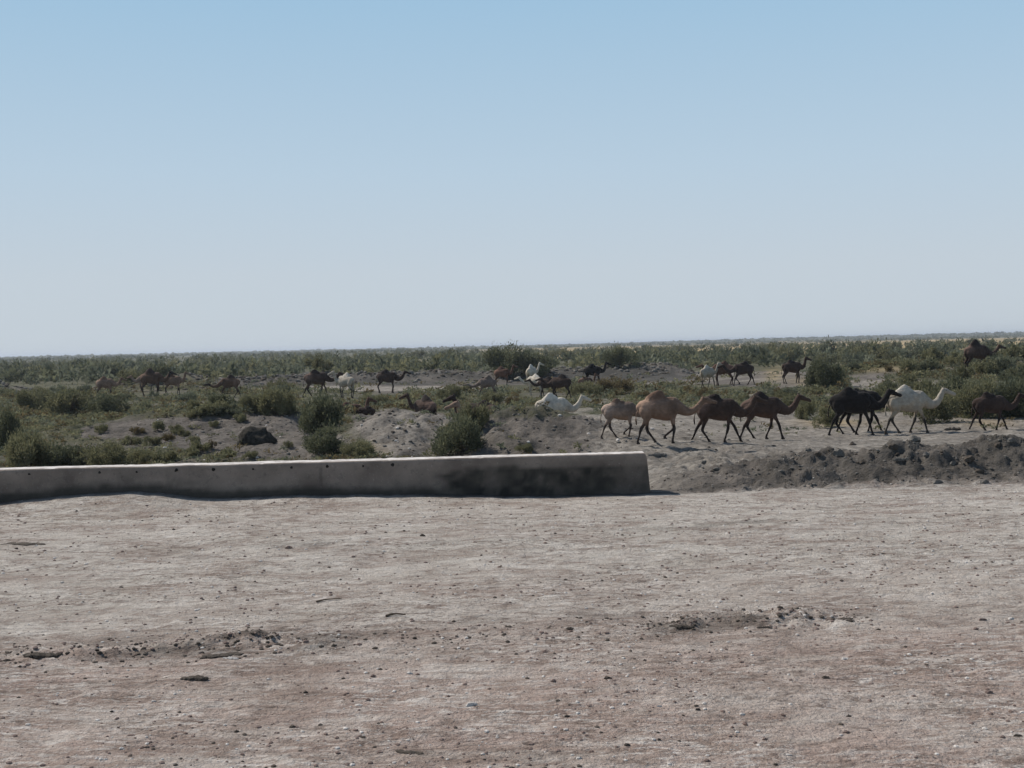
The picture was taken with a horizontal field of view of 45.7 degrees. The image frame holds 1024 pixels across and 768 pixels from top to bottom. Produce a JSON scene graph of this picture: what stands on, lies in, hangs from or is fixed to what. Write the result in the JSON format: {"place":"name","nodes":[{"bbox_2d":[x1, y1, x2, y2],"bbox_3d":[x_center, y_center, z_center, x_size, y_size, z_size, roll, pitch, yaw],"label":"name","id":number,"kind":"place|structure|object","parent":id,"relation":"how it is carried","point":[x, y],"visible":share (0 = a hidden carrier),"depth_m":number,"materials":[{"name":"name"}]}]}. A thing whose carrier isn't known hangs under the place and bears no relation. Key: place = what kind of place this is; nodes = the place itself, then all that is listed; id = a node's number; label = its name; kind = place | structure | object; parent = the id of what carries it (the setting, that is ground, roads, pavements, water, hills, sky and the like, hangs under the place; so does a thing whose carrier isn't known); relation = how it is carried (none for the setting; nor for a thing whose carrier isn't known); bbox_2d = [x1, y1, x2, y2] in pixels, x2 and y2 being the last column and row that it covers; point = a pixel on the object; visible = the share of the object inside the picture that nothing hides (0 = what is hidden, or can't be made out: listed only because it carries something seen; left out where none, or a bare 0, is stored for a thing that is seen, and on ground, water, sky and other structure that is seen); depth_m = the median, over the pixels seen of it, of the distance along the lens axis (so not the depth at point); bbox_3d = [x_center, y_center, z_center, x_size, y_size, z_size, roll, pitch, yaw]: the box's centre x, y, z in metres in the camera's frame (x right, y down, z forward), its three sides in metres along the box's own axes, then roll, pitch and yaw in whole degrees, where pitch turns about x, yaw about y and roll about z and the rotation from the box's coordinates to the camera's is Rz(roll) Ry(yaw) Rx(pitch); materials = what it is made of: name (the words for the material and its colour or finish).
{"place":"outdoors","nodes":[
{"label":"outdoors","id":0,"kind":"place"},
{"bbox_2d":[0,333,1023,767],"bbox_3d":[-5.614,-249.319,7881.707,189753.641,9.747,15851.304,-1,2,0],"label":"ground","id":1,"kind":"structure","parent":0,"point":[806,731],"depth_m":13.16,"materials":[{"name":"soil"}]},
{"bbox_2d":[0,400,24,450],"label":"shrub","id":2,"kind":"object","parent":1,"relation":"on","point":[8,421],"visible":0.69,"depth_m":45.00,"materials":[{"name":"green plant"}]},
{"bbox_2d":[1,423,53,467],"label":"shrub","id":3,"kind":"object","parent":1,"relation":"on","point":[19,449],"visible":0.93,"depth_m":37.64,"materials":[{"name":"green plant"}]},
{"bbox_2d":[12,384,53,411],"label":"shrub","id":4,"kind":"object","parent":1,"relation":"on","point":[34,401],"visible":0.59,"depth_m":82.57,"materials":[{"name":"green plant"}]},
{"bbox_2d":[23,652,61,658],"bbox_3d":[-4.336,2.511,11.218,0.367,0.081,0.127,-1,2,5],"label":"clod","id":5,"kind":"object","parent":1,"relation":"on","point":[36,655],"visible":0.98,"depth_m":11.18,"materials":[{"name":"soil"}]},
{"bbox_2d":[39,439,89,466],"bbox_3d":[-14.120,2.253,38.249,1.985,1.122,1.700,0,2,33],"label":"shrub","id":6,"kind":"object","parent":1,"relation":"on","point":[63,455],"visible":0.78,"depth_m":37.82,"materials":[{"name":"green plant"}]},
{"bbox_2d":[39,382,96,415],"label":"shrub","id":7,"kind":"object","parent":1,"relation":"on","point":[70,401],"visible":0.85,"depth_m":77.19,"materials":[{"name":"green plant"}]},
{"bbox_2d":[84,364,109,383],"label":"shrub","id":8,"kind":"object","parent":1,"relation":"on","point":[89,381],"visible":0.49,"depth_m":157.24,"materials":[{"name":"green plant"}]},
{"bbox_2d":[78,439,130,464],"bbox_3d":[-12.593,2.124,37.522,1.512,1.130,2.193,-2,2,-32],"label":"shrub","id":9,"kind":"object","parent":1,"relation":"on","point":[111,453],"visible":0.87,"depth_m":37.17,"materials":[{"name":"green plant"}]},
{"bbox_2d":[89,359,119,380],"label":"shrub","id":10,"kind":"object","parent":1,"relation":"on","point":[114,369],"visible":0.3,"depth_m":160.46,"materials":[{"name":"green plant"}]},
{"bbox_2d":[82,388,129,413],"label":"shrub","id":11,"kind":"object","parent":1,"relation":"on","point":[107,403],"visible":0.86,"depth_m":76.05,"materials":[{"name":"green plant"}]},
{"bbox_2d":[95,376,126,392],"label":"camel","id":12,"kind":"object","parent":1,"relation":"on","point":[103,382],"visible":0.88,"depth_m":109.47},
{"bbox_2d":[113,367,137,382],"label":"shrub","id":13,"kind":"object","parent":1,"relation":"on","point":[124,373],"visible":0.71,"depth_m":123.82,"materials":[{"name":"green plant"}]},
{"bbox_2d":[121,434,143,444],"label":"shrub","id":14,"kind":"object","parent":1,"relation":"on","point":[134,440],"visible":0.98,"depth_m":46.22,"materials":[{"name":"green plant"}]},
{"bbox_2d":[125,443,161,464],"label":"shrub","id":15,"kind":"object","parent":1,"relation":"on","point":[139,455],"visible":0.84,"depth_m":38.80,"materials":[{"name":"green plant"}]},
{"bbox_2d":[141,435,161,444],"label":"shrub","id":16,"kind":"object","parent":1,"relation":"on","point":[153,440],"visible":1,"depth_m":45.14,"materials":[{"name":"green plant"}]},
{"bbox_2d":[135,360,170,378],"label":"shrub","id":17,"kind":"object","parent":1,"relation":"on","point":[162,369],"visible":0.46,"depth_m":123.80,"materials":[{"name":"green plant"}]},
{"bbox_2d":[140,368,176,395],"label":"camel","id":18,"kind":"object","parent":1,"relation":"on","point":[150,375],"visible":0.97,"depth_m":110.84},
{"bbox_2d":[162,448,178,462],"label":"shrub","id":19,"kind":"object","parent":1,"relation":"on","point":[172,455],"visible":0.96,"depth_m":39.18,"materials":[{"name":"green plant"}]},
{"bbox_2d":[163,371,190,394],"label":"camel","id":20,"kind":"object","parent":1,"relation":"on","point":[174,380],"visible":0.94,"depth_m":111.09},
{"bbox_2d":[172,391,198,403],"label":"shrub","id":21,"kind":"object","parent":1,"relation":"on","point":[186,396],"visible":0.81,"depth_m":88.28,"materials":[{"name":"green plant"}]},
{"bbox_2d":[180,675,208,680],"bbox_3d":[-2.729,2.533,10.455,0.256,0.063,0.092,-1,2,5],"label":"clod","id":22,"kind":"object","parent":1,"relation":"on","point":[196,678],"visible":1,"depth_m":10.43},
{"bbox_2d":[189,439,210,451],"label":"shrub","id":23,"kind":"object","parent":1,"relation":"on","point":[200,446],"visible":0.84,"depth_m":41.13,"materials":[{"name":"green plant"}]},
{"bbox_2d":[199,652,243,658],"bbox_3d":[-2.669,2.499,11.177,0.401,0.056,0.135,-2,2,-14],"label":"clod","id":24,"kind":"object","parent":1,"relation":"on","point":[212,656],"visible":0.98,"depth_m":11.14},
{"bbox_2d":[208,392,234,402],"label":"shrub","id":25,"kind":"object","parent":1,"relation":"on","point":[216,397],"visible":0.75,"depth_m":52.90,"materials":[{"name":"green plant"}]},
{"bbox_2d":[203,374,240,396],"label":"camel","id":26,"kind":"object","parent":1,"relation":"on","point":[230,380],"visible":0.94,"depth_m":99.08},
{"bbox_2d":[238,391,261,410],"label":"shrub","id":27,"kind":"object","parent":1,"relation":"on","point":[243,400],"visible":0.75,"depth_m":52.04,"materials":[{"name":"green plant"}]},
{"bbox_2d":[237,426,277,444],"bbox_3d":[-9.023,2.048,42.887,1.151,1.160,1.330,0,2,35],"label":"earth lump","id":28,"kind":"object","parent":1,"relation":"on","point":[251,435],"visible":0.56,"depth_m":42.52,"materials":[{"name":"stone"}]},
{"bbox_2d":[253,382,299,415],"bbox_3d":[-10.119,0.658,52.112,1.882,1.547,2.085,0,2,25],"label":"shrub","id":29,"kind":"object","parent":1,"relation":"on","point":[275,399],"visible":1,"depth_m":51.56,"materials":[{"name":"green plant"}]},
{"bbox_2d":[266,374,296,388],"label":"shrub","id":30,"kind":"object","parent":1,"relation":"on","point":[277,382],"visible":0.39,"depth_m":105.41,"materials":[{"name":"green plant"}]},
{"bbox_2d":[303,352,333,370],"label":"shrub","id":31,"kind":"object","parent":1,"relation":"on","point":[317,362],"visible":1,"depth_m":125.61,"materials":[{"name":"green plant"}]},
{"bbox_2d":[295,384,348,433],"bbox_3d":[-6.931,0.946,44.675,1.876,1.982,2.058,-1,2,0],"label":"shrub","id":32,"kind":"object","parent":1,"relation":"on","point":[323,409],"visible":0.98,"depth_m":44.41,"materials":[{"name":"green plant"}]},
{"bbox_2d":[301,422,344,455],"bbox_3d":[-6.221,1.754,39.240,1.293,1.215,1.883,-3,2,-40],"label":"shrub","id":33,"kind":"object","parent":1,"relation":"on","point":[324,441],"visible":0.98,"depth_m":38.92,"materials":[{"name":"green plant"}]},
{"bbox_2d":[303,369,343,396],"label":"camel","id":34,"kind":"object","parent":1,"relation":"on","point":[314,376],"visible":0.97,"depth_m":93.50},
{"bbox_2d":[0,451,649,502],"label":"concrete wall","id":35,"kind":"structure","parent":1,"relation":"on","point":[555,474],"depth_m":22.39,"materials":[{"name":"concrete"}]},
{"bbox_2d":[327,371,354,397],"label":"camel","id":36,"kind":"object","parent":1,"relation":"on","point":[346,379],"visible":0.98,"depth_m":90.23},
{"bbox_2d":[339,436,375,457],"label":"shrub","id":37,"kind":"object","parent":1,"relation":"on","point":[359,448],"visible":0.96,"depth_m":38.02,"materials":[{"name":"green plant"}]},
{"bbox_2d":[345,406,375,414],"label":"camel","id":38,"kind":"object","parent":1,"relation":"on","point":[366,410],"visible":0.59,"depth_m":55.96},
{"bbox_2d":[0,362,722,393],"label":"spoil rubble","id":39,"kind":"object","parent":1,"relation":"on","point":[518,374],"visible":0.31,"depth_m":125.22,"materials":[{"name":"soil"}]},
{"bbox_2d":[358,392,388,405],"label":"shrub","id":40,"kind":"object","parent":1,"relation":"on","point":[378,398],"visible":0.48,"depth_m":78.14,"materials":[{"name":"green plant"}]},
{"bbox_2d":[376,369,410,392],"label":"camel","id":41,"kind":"object","parent":1,"relation":"on","point":[385,375],"visible":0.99,"depth_m":101.51},
{"bbox_2d":[399,393,436,414],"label":"camel","id":42,"kind":"object","parent":1,"relation":"on","point":[426,402],"visible":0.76,"depth_m":65.88},
{"bbox_2d":[0,605,880,673],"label":"crumbled soil","id":43,"kind":"structure","parent":1,"relation":"on","point":[779,614],"depth_m":11.68,"materials":[{"name":"brown soil"}]},
{"bbox_2d":[88,404,792,462],"bbox_3d":[-3.954,1.699,46.083,24.064,2.118,24.035,-1,2,0],"label":"mound rubble","id":44,"kind":"object","parent":1,"relation":"on","point":[492,432],"visible":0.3,"depth_m":40.65,"materials":[{"name":"stone"}]},
{"bbox_2d":[434,382,461,399],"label":"shrub","id":45,"kind":"object","parent":1,"relation":"on","point":[442,393],"visible":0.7,"depth_m":80.70,"materials":[{"name":"green plant"}]},
{"bbox_2d":[428,407,486,455],"bbox_3d":[-1.724,1.544,38.350,1.924,1.689,1.837,-1,2,21],"label":"shrub","id":46,"kind":"object","parent":1,"relation":"on","point":[458,437],"visible":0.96,"depth_m":37.94,"materials":[{"name":"green plant"}]},
{"bbox_2d":[444,400,495,412],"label":"camel","id":47,"kind":"object","parent":1,"relation":"on","point":[456,404],"visible":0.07,"depth_m":47.22},
{"bbox_2d":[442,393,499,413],"bbox_3d":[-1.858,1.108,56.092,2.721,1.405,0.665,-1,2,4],"label":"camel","id":48,"kind":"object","parent":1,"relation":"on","point":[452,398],"visible":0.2,"depth_m":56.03},
{"bbox_2d":[457,398,489,431],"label":"shrub","id":49,"kind":"object","parent":1,"relation":"on","point":[483,416],"visible":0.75,"depth_m":39.82,"materials":[{"name":"green plant"}]},
{"bbox_2d":[463,375,496,393],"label":"camel","id":50,"kind":"object","parent":1,"relation":"on","point":[487,381],"visible":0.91,"depth_m":88.57},
{"bbox_2d":[477,388,504,403],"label":"shrub","id":51,"kind":"object","parent":1,"relation":"on","point":[489,395],"visible":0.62,"depth_m":75.14,"materials":[{"name":"green plant"}]},
{"bbox_2d":[493,365,517,385],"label":"camel","id":52,"kind":"object","parent":1,"relation":"on","point":[500,371],"visible":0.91,"depth_m":110.59},
{"bbox_2d":[482,340,540,375],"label":"shrub","id":53,"kind":"object","parent":1,"relation":"on","point":[502,358],"visible":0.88,"depth_m":123.81,"materials":[{"name":"green plant"}]},
{"bbox_2d":[0,352,1023,467],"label":"ground cover","id":54,"kind":"object","parent":1,"relation":"on","point":[169,406],"visible":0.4,"depth_m":75.08,"materials":[{"name":"green plant"}]},
{"bbox_2d":[0,335,1023,384],"bbox_3d":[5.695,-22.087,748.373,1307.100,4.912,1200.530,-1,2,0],"label":"scrub","id":55,"kind":"object","parent":1,"relation":"on","point":[69,371],"visible":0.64,"depth_m":190.29,"materials":[{"name":"green plant"}]},
{"bbox_2d":[0,331,1023,359],"bbox_3d":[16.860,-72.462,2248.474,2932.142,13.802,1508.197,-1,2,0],"label":"horizon scrub","id":56,"kind":"object","parent":1,"relation":"on","point":[950,336],"visible":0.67,"depth_m":2133.65,"materials":[{"name":"green plant"}]},
{"bbox_2d":[514,442,533,452],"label":"shrub","id":57,"kind":"object","parent":1,"relation":"on","point":[526,447],"visible":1,"depth_m":36.56,"materials":[{"name":"green plant"}]},
{"bbox_2d":[514,374,541,395],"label":"camel","id":58,"kind":"object","parent":1,"relation":"on","point":[534,377],"visible":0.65,"depth_m":90.48},
{"bbox_2d":[526,362,543,385],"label":"camel","id":59,"kind":"object","parent":1,"relation":"on","point":[531,370],"visible":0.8,"depth_m":109.15},
{"bbox_2d":[524,376,557,396],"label":"camel","id":60,"kind":"object","parent":1,"relation":"on","point":[540,382],"visible":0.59,"depth_m":86.79},
{"bbox_2d":[525,349,557,375],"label":"shrub","id":61,"kind":"object","parent":1,"relation":"on","point":[547,361],"visible":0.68,"depth_m":124.28,"materials":[{"name":"green plant"}]},
{"bbox_2d":[535,374,571,398],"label":"camel","id":62,"kind":"object","parent":1,"relation":"on","point":[561,380],"visible":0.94,"depth_m":83.84},
{"bbox_2d":[535,393,591,411],"bbox_3d":[2.150,1.187,51.111,2.475,1.686,0.532,-1,2,-6],"label":"camel","id":63,"kind":"object","parent":1,"relation":"on","point":[560,403],"visible":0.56,"depth_m":50.94},
{"bbox_2d":[565,377,604,396],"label":"shrub","id":64,"kind":"object","parent":1,"relation":"on","point":[587,387],"visible":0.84,"depth_m":85.63,"materials":[{"name":"green plant"}]},
{"bbox_2d":[583,361,611,378],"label":"camel","id":65,"kind":"object","parent":1,"relation":"on","point":[591,369],"visible":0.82,"depth_m":107.32},
{"bbox_2d":[596,374,634,393],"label":"shrub","id":66,"kind":"object","parent":1,"relation":"on","point":[627,385],"visible":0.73,"depth_m":87.27,"materials":[{"name":"green plant"}]},
{"bbox_2d":[600,398,640,438],"bbox_3d":[3.690,1.054,37.807,1.939,1.258,0.416,-1,2,-4],"label":"camel","id":67,"kind":"object","parent":1,"relation":"on","point":[617,408],"visible":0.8,"depth_m":37.65},
{"bbox_2d":[600,341,643,366],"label":"shrub","id":68,"kind":"object","parent":1,"relation":"on","point":[618,355],"visible":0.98,"depth_m":128.73,"materials":[{"name":"green plant"}]},
{"bbox_2d":[635,390,716,443],"bbox_3d":[4.919,0.976,36.409,2.477,1.604,0.508,-1,2,0],"label":"camel","id":69,"kind":"object","parent":1,"relation":"on","point":[658,405],"visible":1,"depth_m":36.27},
{"bbox_2d":[700,362,721,386],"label":"camel","id":70,"kind":"object","parent":1,"relation":"on","point":[707,371],"visible":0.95,"depth_m":89.74},
{"bbox_2d":[696,361,734,385],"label":"camel","id":71,"kind":"object","parent":1,"relation":"on","point":[721,371],"visible":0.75,"depth_m":91.14},
{"bbox_2d":[691,394,767,442],"bbox_3d":[6.779,1.062,37.930,2.425,1.548,0.513,-1,2,0],"label":"camel","id":72,"kind":"object","parent":1,"relation":"on","point":[723,409],"visible":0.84,"depth_m":37.80},
{"bbox_2d":[717,361,754,385],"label":"camel","id":73,"kind":"object","parent":1,"relation":"on","point":[743,367],"visible":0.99,"depth_m":89.05},
{"bbox_2d":[740,391,810,439],"bbox_3d":[9.039,1.070,41.828,2.523,1.676,0.539,-1,2,0],"label":"camel","id":74,"kind":"object","parent":1,"relation":"on","point":[772,408],"visible":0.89,"depth_m":41.70},
{"bbox_2d":[768,342,799,360],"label":"shrub","id":75,"kind":"object","parent":1,"relation":"on","point":[789,350],"visible":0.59,"depth_m":194.37,"materials":[{"name":"green plant"}]},
{"bbox_2d":[781,357,811,383],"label":"camel","id":76,"kind":"object","parent":1,"relation":"on","point":[792,366],"visible":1,"depth_m":85.61},
{"bbox_2d":[793,397,818,419],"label":"shrub","id":77,"kind":"object","parent":1,"relation":"on","point":[803,411],"visible":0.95,"depth_m":56.05,"materials":[{"name":"green plant"}]},
{"bbox_2d":[802,353,847,388],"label":"shrub","id":78,"kind":"object","parent":1,"relation":"on","point":[818,372],"visible":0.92,"depth_m":74.93,"materials":[{"name":"green plant"}]},
{"bbox_2d":[812,402,840,427],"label":"shrub","id":79,"kind":"object","parent":1,"relation":"on","point":[825,419],"visible":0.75,"depth_m":50.65,"materials":[{"name":"green plant"}]},
{"bbox_2d":[815,335,840,351],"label":"shrub","id":80,"kind":"object","parent":1,"relation":"on","point":[823,347],"visible":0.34,"depth_m":208.34,"materials":[{"name":"green plant"}]},
{"bbox_2d":[651,434,1023,491],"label":"bank rubble","id":81,"kind":"object","parent":1,"relation":"on","point":[877,450],"visible":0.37,"depth_m":23.94,"materials":[{"name":"stone"}]},
{"bbox_2d":[839,349,868,364],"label":"shrub","id":82,"kind":"object","parent":1,"relation":"on","point":[848,360],"visible":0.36,"depth_m":164.92,"materials":[{"name":"green plant"}]},
{"bbox_2d":[836,388,887,432],"bbox_3d":[14.242,1.034,47.789,3.039,1.805,0.621,-1,2,-2],"label":"camel","id":83,"kind":"object","parent":1,"relation":"on","point":[876,396],"visible":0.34,"depth_m":47.65},
{"bbox_2d":[827,387,901,435],"bbox_3d":[13.279,1.010,45.816,2.847,1.864,0.613,-1,2,0],"label":"camel","id":84,"kind":"object","parent":1,"relation":"on","point":[848,399],"visible":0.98,"depth_m":45.66},
{"bbox_2d":[850,337,892,359],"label":"shrub","id":85,"kind":"object","parent":1,"relation":"on","point":[878,352],"visible":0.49,"depth_m":169.69,"materials":[{"name":"green plant"}]},
{"bbox_2d":[898,371,917,385],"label":"shrub","id":86,"kind":"object","parent":1,"relation":"on","point":[912,379],"visible":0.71,"depth_m":71.67,"materials":[{"name":"green plant"}]},
{"bbox_2d":[897,356,921,375],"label":"shrub","id":87,"kind":"object","parent":1,"relation":"on","point":[908,363],"visible":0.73,"depth_m":81.48,"materials":[{"name":"green plant"}]},
{"bbox_2d":[897,345,921,357],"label":"shrub","id":88,"kind":"object","parent":1,"relation":"on","point":[907,352],"visible":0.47,"depth_m":176.32,"materials":[{"name":"green plant"}]},
{"bbox_2d":[884,385,955,434],"bbox_3d":[15.464,0.943,46.145,2.835,1.874,0.605,-1,2,-3],"label":"camel","id":89,"kind":"object","parent":1,"relation":"on","point":[911,400],"visible":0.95,"depth_m":45.96,"materials":[{"name":"fur"}]},
{"bbox_2d":[915,373,945,398],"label":"shrub","id":90,"kind":"object","parent":1,"relation":"on","point":[936,391],"visible":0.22,"depth_m":56.10,"materials":[{"name":"green plant"}]},
{"bbox_2d":[916,356,944,371],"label":"shrub","id":91,"kind":"object","parent":1,"relation":"on","point":[930,364],"visible":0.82,"depth_m":82.59,"materials":[{"name":"green plant"}]},
{"bbox_2d":[901,388,963,424],"bbox_3d":[17.920,0.942,52.436,2.702,1.627,2.438,0,2,42],"label":"shrub","id":92,"kind":"object","parent":1,"relation":"on","point":[943,408],"visible":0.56,"depth_m":51.84,"materials":[{"name":"green plant"}]},
{"bbox_2d":[921,344,943,360],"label":"shrub","id":93,"kind":"object","parent":1,"relation":"on","point":[930,352],"visible":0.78,"depth_m":94.00,"materials":[{"name":"green plant"}]},
{"bbox_2d":[916,340,951,355],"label":"shrub","id":94,"kind":"object","parent":1,"relation":"on","point":[928,346],"visible":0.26,"depth_m":176.78,"materials":[{"name":"green plant"}]},
{"bbox_2d":[939,368,971,391],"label":"shrub","id":95,"kind":"object","parent":1,"relation":"on","point":[950,385],"visible":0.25,"depth_m":60.47,"materials":[{"name":"green plant"}]},
{"bbox_2d":[943,350,970,365],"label":"shrub","id":96,"kind":"object","parent":1,"relation":"on","point":[953,357],"visible":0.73,"depth_m":86.47,"materials":[{"name":"green plant"}]},
{"bbox_2d":[950,363,975,378],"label":"shrub","id":97,"kind":"object","parent":1,"relation":"on","point":[962,371],"visible":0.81,"depth_m":74.30,"materials":[{"name":"green plant"}]},
{"bbox_2d":[944,374,1003,418],"bbox_3d":[20.444,0.578,54.359,2.359,2.108,2.614,-3,3,-45],"label":"shrub","id":98,"kind":"object","parent":1,"relation":"on","point":[967,396],"visible":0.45,"depth_m":53.87,"materials":[{"name":"green plant"}]},
{"bbox_2d":[966,356,1001,374],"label":"shrub","id":99,"kind":"object","parent":1,"relation":"on","point":[977,367],"visible":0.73,"depth_m":78.50,"materials":[{"name":"green plant"}]},
{"bbox_2d":[963,339,1005,367],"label":"camel","id":100,"kind":"object","parent":1,"relation":"on","point":[975,348],"visible":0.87,"depth_m":80.64},
{"bbox_2d":[969,392,1023,430],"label":"camel","id":101,"kind":"object","parent":1,"relation":"on","point":[987,402],"visible":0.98,"depth_m":46.66},
{"bbox_2d":[988,351,1016,370],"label":"shrub","id":102,"kind":"object","parent":1,"relation":"on","point":[1006,359],"visible":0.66,"depth_m":79.64,"materials":[{"name":"green plant"}]},
{"bbox_2d":[992,369,1023,416],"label":"shrub","id":103,"kind":"object","parent":1,"relation":"on","point":[1014,390],"visible":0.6,"depth_m":53.95,"materials":[{"name":"green plant"}]},
{"bbox_2d":[998,341,1023,357],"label":"shrub","id":104,"kind":"object","parent":1,"relation":"on","point":[1012,349],"visible":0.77,"depth_m":89.58,"materials":[{"name":"green plant"}]},
{"bbox_2d":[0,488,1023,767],"bbox_3d":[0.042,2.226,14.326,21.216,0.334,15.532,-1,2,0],"label":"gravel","id":105,"kind":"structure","parent":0,"point":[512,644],"depth_m":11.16,"materials":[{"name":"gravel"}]},
{"bbox_2d":[0,0,1023,356],"label":"sky","id":106,"kind":"structure","parent":0,"point":[177,176],"materials":[{"name":"blue"}]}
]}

